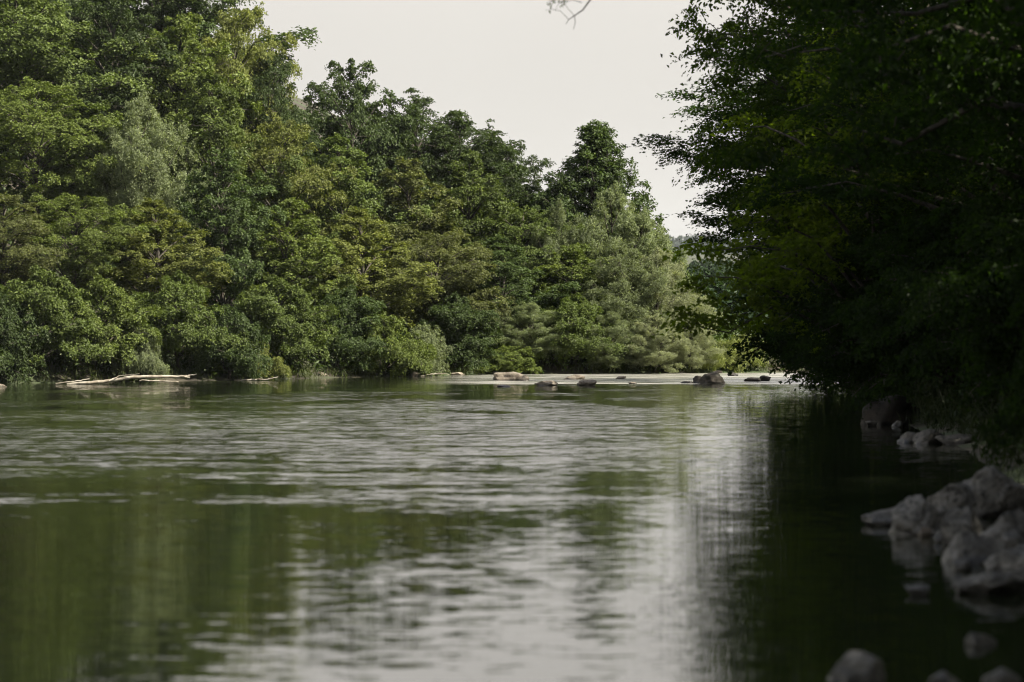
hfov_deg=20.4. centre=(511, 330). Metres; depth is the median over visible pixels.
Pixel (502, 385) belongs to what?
stone
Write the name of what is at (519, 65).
sky
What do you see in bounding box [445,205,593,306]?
broadleaf tree
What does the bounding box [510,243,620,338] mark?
broadleaf tree
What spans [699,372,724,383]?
boulder
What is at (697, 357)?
bank willow
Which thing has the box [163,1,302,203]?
broadleaf tree
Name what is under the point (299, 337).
bank shrub
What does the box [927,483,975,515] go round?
boulder
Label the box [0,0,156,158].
broadleaf tree
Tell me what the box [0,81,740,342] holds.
slope undergrowth
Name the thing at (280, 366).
bank shrub
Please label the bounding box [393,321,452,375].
bank shrub
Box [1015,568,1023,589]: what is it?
stone
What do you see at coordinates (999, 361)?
bank bush
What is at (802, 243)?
overhanging tree
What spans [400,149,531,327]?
broadleaf tree
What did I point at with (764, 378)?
stone
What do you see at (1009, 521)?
boulder
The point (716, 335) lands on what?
undergrowth
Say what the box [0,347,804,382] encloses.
bank grass
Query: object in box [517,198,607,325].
willow tree
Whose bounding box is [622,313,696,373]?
bank willow
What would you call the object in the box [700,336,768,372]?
reed bush
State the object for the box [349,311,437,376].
bank shrub
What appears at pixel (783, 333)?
bank bush
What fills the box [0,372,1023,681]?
river water
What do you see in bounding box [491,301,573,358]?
bank willow
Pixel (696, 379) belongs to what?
boulder
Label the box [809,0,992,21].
overhanging tree
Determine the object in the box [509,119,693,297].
poplar tree
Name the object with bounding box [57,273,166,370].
bank shrub
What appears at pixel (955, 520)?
boulder
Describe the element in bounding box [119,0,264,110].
broadleaf tree
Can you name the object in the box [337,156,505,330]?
broadleaf tree
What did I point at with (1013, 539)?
stone
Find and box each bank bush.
[727,223,810,374]
[729,317,850,390]
[759,276,875,392]
[770,202,919,386]
[774,200,970,411]
[826,192,1015,419]
[884,163,1023,422]
[893,223,1023,451]
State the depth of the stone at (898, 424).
58.77 m
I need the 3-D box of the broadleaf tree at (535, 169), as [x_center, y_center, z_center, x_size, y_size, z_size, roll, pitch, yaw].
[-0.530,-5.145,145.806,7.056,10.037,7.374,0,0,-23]
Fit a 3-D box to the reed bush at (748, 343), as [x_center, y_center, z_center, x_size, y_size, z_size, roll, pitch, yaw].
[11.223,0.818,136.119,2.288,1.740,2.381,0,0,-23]
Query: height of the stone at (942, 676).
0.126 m
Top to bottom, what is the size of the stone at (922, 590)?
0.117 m
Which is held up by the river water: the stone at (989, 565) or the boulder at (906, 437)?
the stone at (989, 565)
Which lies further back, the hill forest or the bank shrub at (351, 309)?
the hill forest
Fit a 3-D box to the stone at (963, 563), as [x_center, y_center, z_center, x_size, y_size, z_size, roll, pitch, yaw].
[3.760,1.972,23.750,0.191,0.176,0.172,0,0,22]
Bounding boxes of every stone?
[409,372,420,375]
[451,372,464,374]
[497,384,510,386]
[744,377,760,381]
[759,375,770,380]
[827,650,885,681]
[865,421,877,425]
[891,421,902,426]
[904,584,929,595]
[916,527,931,536]
[929,670,958,681]
[933,529,941,542]
[952,556,972,570]
[964,633,996,646]
[982,667,1020,681]
[983,558,998,572]
[1002,531,1023,549]
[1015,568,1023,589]
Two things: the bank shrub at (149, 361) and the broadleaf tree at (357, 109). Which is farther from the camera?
the broadleaf tree at (357, 109)
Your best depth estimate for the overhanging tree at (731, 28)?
77.35 m
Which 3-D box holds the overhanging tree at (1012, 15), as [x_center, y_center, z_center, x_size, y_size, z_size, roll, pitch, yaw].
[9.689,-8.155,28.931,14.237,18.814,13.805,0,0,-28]
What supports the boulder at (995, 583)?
in the river water
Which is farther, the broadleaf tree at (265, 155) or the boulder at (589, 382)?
the broadleaf tree at (265, 155)
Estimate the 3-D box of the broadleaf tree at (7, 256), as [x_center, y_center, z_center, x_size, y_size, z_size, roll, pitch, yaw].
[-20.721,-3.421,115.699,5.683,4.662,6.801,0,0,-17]
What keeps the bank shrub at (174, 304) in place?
on the ground at (548, 367)
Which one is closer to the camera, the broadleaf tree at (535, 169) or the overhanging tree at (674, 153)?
the overhanging tree at (674, 153)
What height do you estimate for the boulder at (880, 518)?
0.302 m
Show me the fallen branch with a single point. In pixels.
(127, 377)
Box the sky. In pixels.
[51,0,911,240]
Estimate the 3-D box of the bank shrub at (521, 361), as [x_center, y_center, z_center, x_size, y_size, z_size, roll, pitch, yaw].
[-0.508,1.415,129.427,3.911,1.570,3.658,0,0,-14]
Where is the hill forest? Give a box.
[667,233,768,253]
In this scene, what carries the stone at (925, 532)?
on the river water
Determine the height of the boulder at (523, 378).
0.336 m
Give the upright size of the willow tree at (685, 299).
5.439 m
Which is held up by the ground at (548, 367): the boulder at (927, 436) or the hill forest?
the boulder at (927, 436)
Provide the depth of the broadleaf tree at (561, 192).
141.73 m
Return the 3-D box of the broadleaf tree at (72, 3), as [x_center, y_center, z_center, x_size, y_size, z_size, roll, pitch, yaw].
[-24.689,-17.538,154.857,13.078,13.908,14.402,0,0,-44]
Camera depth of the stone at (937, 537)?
26.83 m
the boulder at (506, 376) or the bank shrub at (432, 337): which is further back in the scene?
the bank shrub at (432, 337)
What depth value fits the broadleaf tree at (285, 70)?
142.05 m
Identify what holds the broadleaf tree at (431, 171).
on the ground at (548, 367)
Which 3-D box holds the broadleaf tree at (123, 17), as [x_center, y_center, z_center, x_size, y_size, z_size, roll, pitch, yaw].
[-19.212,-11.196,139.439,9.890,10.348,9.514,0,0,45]
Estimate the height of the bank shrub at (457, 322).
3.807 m
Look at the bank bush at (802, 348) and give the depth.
81.12 m
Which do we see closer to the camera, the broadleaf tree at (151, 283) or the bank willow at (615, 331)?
the broadleaf tree at (151, 283)
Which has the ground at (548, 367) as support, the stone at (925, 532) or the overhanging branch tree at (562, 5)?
the overhanging branch tree at (562, 5)
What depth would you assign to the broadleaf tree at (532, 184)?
149.16 m
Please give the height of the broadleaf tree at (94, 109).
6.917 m
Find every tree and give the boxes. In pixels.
[0,0,80,81]
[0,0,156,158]
[0,76,145,219]
[0,192,68,288]
[1,0,182,81]
[5,192,160,291]
[7,100,171,239]
[11,0,214,158]
[47,0,321,136]
[70,89,215,269]
[92,197,235,321]
[106,12,264,193]
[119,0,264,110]
[160,67,308,259]
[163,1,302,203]
[165,146,293,321]
[206,197,357,324]
[226,112,368,277]
[227,54,333,251]
[279,58,437,252]
[288,132,434,295]
[304,206,444,336]
[331,114,454,221]
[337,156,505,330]
[348,87,522,232]
[357,228,517,328]
[396,111,532,269]
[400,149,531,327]
[410,121,508,199]
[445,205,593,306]
[449,136,555,260]
[468,234,584,343]
[483,179,556,242]
[495,160,543,199]
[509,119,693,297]
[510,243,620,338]
[515,185,549,304]
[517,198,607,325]
[521,171,593,263]
[546,0,590,29]
[567,180,671,340]
[582,240,673,339]
[599,208,693,343]
[614,246,709,344]
[624,2,997,316]
[650,15,1021,397]
[655,0,971,314]
[661,0,1019,313]
[673,258,768,329]
[683,0,1023,269]
[691,291,722,345]
[696,0,1023,323]
[733,0,1023,281]
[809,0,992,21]
[931,0,1023,95]
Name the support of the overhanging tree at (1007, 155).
on the ground at (548, 367)
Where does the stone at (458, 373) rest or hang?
on the ground at (548, 367)
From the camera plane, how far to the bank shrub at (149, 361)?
110.56 m
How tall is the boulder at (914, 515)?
0.591 m
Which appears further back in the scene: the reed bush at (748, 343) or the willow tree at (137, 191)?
the reed bush at (748, 343)
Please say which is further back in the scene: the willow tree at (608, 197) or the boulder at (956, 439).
the willow tree at (608, 197)
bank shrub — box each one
[0,263,110,370]
[0,292,50,383]
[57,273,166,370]
[110,323,169,381]
[125,269,255,370]
[180,301,275,378]
[234,274,340,363]
[244,341,291,379]
[308,285,392,371]
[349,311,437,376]
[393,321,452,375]
[414,291,507,370]
[472,344,541,373]
[525,291,637,370]
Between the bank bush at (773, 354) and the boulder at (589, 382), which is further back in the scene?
the boulder at (589, 382)
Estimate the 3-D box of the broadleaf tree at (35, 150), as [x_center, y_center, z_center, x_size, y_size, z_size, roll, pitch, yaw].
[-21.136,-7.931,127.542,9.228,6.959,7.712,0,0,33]
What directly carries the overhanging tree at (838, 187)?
on the ground at (548, 367)
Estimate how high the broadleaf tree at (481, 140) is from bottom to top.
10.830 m
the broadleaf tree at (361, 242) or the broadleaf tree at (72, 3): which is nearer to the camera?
the broadleaf tree at (361, 242)
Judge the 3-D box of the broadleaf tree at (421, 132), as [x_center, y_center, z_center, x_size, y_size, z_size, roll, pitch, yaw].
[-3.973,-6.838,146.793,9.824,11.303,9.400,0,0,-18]
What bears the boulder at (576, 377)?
in the river water
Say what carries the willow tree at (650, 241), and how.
on the ground at (548, 367)
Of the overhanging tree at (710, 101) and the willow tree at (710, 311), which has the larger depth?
the willow tree at (710, 311)
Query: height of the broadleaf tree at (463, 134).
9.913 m
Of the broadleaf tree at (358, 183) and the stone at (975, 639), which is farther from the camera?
the broadleaf tree at (358, 183)
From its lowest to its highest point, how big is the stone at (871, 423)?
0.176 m
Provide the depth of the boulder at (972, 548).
24.43 m
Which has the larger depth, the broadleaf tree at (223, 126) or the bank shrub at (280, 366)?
the broadleaf tree at (223, 126)
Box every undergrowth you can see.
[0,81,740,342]
[0,226,802,381]
[850,366,1023,469]
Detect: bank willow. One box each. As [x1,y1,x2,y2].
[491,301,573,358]
[578,311,647,370]
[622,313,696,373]
[664,315,726,370]
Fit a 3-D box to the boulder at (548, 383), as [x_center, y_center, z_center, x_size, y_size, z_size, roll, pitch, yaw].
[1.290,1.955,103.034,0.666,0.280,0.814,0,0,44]
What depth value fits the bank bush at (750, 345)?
94.62 m
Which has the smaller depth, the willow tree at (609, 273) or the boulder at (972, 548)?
the boulder at (972, 548)
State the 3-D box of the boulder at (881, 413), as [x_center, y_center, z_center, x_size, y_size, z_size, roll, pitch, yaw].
[8.079,1.845,60.962,1.419,0.958,1.277,-20,9,-9]
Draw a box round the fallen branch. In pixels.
[56,374,195,383]
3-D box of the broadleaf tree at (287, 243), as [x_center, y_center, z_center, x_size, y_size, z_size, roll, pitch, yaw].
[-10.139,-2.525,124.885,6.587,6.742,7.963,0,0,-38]
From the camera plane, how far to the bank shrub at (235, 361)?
113.48 m
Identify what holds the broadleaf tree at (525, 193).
on the ground at (548, 367)
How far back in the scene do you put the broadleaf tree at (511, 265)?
133.02 m
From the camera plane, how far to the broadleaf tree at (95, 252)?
117.18 m
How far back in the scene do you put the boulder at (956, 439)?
49.69 m
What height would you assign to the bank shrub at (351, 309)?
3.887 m
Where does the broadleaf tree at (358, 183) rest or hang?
on the ground at (548, 367)
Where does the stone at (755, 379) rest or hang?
in the river water
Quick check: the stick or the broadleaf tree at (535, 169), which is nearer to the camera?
the stick
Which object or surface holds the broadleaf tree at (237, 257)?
on the ground at (548, 367)
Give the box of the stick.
[235,377,276,380]
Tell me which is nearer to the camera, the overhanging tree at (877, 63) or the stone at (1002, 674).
the stone at (1002, 674)
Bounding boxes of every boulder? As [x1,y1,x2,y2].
[493,372,521,380]
[518,375,528,380]
[535,380,557,385]
[563,374,584,379]
[577,379,596,385]
[693,375,701,382]
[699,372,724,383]
[860,395,919,424]
[861,507,894,525]
[889,494,944,534]
[897,431,915,442]
[912,429,942,443]
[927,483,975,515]
[935,433,971,444]
[941,505,984,544]
[941,531,1004,563]
[951,571,1023,594]
[961,466,1023,517]
[979,509,1023,537]
[987,544,1023,572]
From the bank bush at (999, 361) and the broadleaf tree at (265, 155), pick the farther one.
the broadleaf tree at (265, 155)
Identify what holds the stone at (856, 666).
on the river water
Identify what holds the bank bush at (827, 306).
on the ground at (548, 367)
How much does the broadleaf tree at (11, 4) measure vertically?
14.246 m
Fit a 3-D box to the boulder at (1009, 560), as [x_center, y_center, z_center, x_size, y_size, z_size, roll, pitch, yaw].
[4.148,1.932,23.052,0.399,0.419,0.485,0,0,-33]
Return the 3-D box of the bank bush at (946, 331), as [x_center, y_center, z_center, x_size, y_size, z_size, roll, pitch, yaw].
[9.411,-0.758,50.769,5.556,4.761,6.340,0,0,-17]
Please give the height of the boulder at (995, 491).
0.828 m
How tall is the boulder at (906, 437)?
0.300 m
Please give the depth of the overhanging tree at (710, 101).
93.90 m
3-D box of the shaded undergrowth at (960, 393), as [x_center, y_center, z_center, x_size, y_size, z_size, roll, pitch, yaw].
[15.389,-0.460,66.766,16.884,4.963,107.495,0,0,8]
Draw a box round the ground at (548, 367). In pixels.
[0,89,1023,484]
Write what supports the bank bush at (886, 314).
on the ground at (548, 367)
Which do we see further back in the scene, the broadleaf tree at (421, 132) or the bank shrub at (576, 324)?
the broadleaf tree at (421, 132)
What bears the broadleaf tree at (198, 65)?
on the ground at (548, 367)
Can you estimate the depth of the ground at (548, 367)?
119.48 m
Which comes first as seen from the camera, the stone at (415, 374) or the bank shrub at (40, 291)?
the bank shrub at (40, 291)
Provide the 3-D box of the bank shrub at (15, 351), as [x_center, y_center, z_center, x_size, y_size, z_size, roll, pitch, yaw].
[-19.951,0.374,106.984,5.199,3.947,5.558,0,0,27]
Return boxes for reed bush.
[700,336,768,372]
[731,333,765,360]
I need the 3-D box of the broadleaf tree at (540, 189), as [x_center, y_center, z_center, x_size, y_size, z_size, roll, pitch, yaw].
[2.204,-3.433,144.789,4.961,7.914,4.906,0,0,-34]
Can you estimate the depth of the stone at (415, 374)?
123.49 m
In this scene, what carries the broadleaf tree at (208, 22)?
on the ground at (548, 367)
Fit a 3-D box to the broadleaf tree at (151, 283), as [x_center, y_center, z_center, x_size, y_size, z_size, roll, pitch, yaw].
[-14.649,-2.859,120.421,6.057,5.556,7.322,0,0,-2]
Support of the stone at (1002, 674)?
on the river water

